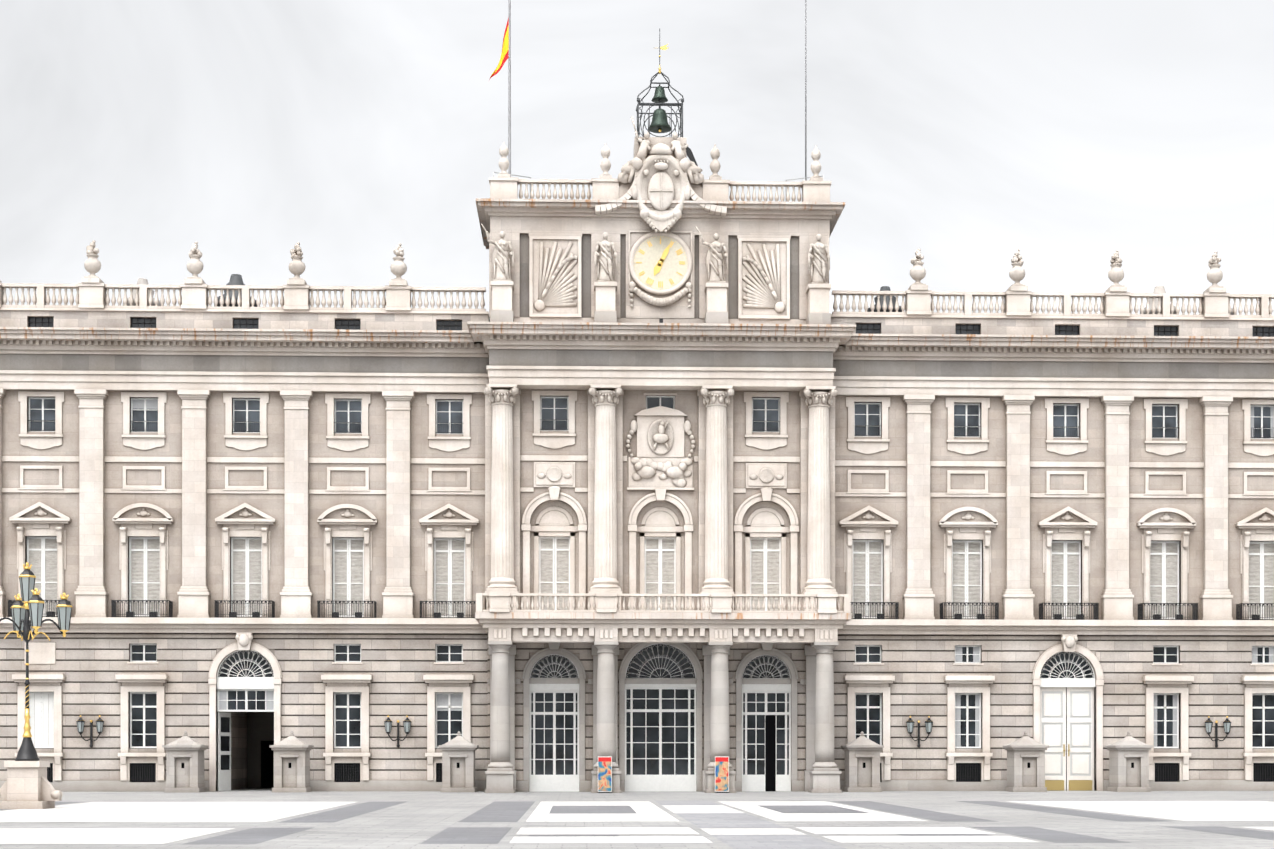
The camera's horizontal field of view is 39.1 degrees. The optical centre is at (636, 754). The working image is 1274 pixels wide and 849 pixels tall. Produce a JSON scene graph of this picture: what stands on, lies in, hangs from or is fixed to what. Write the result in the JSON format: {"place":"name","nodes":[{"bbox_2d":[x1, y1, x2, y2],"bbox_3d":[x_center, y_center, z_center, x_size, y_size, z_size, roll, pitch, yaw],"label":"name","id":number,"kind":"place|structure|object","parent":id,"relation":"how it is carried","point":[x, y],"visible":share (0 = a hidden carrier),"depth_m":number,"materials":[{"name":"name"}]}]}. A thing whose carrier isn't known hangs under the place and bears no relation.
{"place":"outdoors","nodes":[
{"label":"outdoors","id":0,"kind":"place"},
{"bbox_2d":[0,791,1273,848],"bbox_3d":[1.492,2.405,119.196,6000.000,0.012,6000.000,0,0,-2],"label":"plaza ground","id":1,"kind":"structure","parent":0,"point":[688,820],"depth_m":65.58,"materials":[{"name":"grey stone"}]},
{"bbox_2d":[0,562,71,808],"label":"lamp post","id":2,"kind":"object","parent":1,"relation":"on","point":[27,784],"visible":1,"depth_m":79.97,"materials":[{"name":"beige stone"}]},
{"bbox_2d":[162,731,208,792],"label":"sentry box","id":3,"kind":"object","parent":1,"relation":"on","point":[185,763],"visible":1,"depth_m":114.61,"materials":[{"name":"stone"}]},
{"bbox_2d":[0,240,489,791],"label":"palace wing","id":4,"kind":"structure","parent":1,"relation":"on","point":[242,536],"depth_m":118.05,"materials":[{"name":"beige stone"}]},
{"bbox_2d":[123,274,1236,314],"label":"chimneys","id":5,"kind":"object","parent":4,"relation":"on","point":[236,279],"visible":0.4,"depth_m":122.06,"materials":[{"name":"stone"}]},
{"bbox_2d":[270,731,313,791],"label":"sentry box","id":6,"kind":"object","parent":1,"relation":"on","point":[291,762],"visible":1,"depth_m":114.83,"materials":[{"name":"stone"}]},
{"bbox_2d":[439,731,478,791],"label":"sentry box","id":7,"kind":"object","parent":1,"relation":"on","point":[458,762],"visible":1,"depth_m":115.19,"materials":[{"name":"stone"}]},
{"bbox_2d":[598,756,611,792],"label":"poster stand","id":8,"kind":"object","parent":1,"relation":"on","point":[604,774],"visible":0.96,"depth_m":112.88,"materials":[{"name":"multicoloured paper"}]},
{"bbox_2d":[467,321,855,792],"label":"building central section","id":9,"kind":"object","parent":1,"relation":"on","point":[660,606],"depth_m":117.33,"materials":[{"name":"beige stone"}]},
{"bbox_2d":[714,756,728,792],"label":"poster stand","id":10,"kind":"object","parent":1,"relation":"on","point":[721,774],"visible":0.96,"depth_m":113.12,"materials":[{"name":"multicoloured paper"}]},
{"bbox_2d":[841,731,883,791],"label":"sentry box","id":11,"kind":"object","parent":1,"relation":"on","point":[862,762],"visible":1,"depth_m":116.06,"materials":[{"name":"stone"}]},
{"bbox_2d":[1003,731,1048,791],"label":"sentry box","id":12,"kind":"object","parent":1,"relation":"on","point":[1025,762],"visible":1,"depth_m":116.42,"materials":[{"name":"stone"}]},
{"bbox_2d":[831,248,1273,790],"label":"palace wing","id":13,"kind":"structure","parent":1,"relation":"on","point":[1054,531],"depth_m":119.83,"materials":[{"name":"beige stone"}]},
{"bbox_2d":[1105,732,1152,791],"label":"sentry box","id":14,"kind":"object","parent":1,"relation":"on","point":[1128,762],"visible":1,"depth_m":116.65,"materials":[{"name":"stone"}]},
{"bbox_2d":[0,0,1273,314],"label":"sky","id":15,"kind":"structure","parent":0,"point":[1069,135],"materials":[{"name":"white"}]},
{"bbox_2d":[475,142,844,323],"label":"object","id":16,"kind":"object","parent":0,"point":[608,254],"visible":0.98,"depth_m":117.65,"materials":[{"name":"beige stone"}]},
{"bbox_2d":[489,0,823,198],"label":"flagpoles","id":17,"kind":"object","parent":16,"relation":"on","point":[506,51],"visible":0.77,"depth_m":120.82,"materials":[{"name":"white metal"}]},
{"bbox_2d":[618,28,703,232],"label":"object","id":18,"kind":"object","parent":16,"relation":"attached to","point":[661,165],"visible":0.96,"depth_m":117.02,"materials":[{"name":"stone"}]}
]}

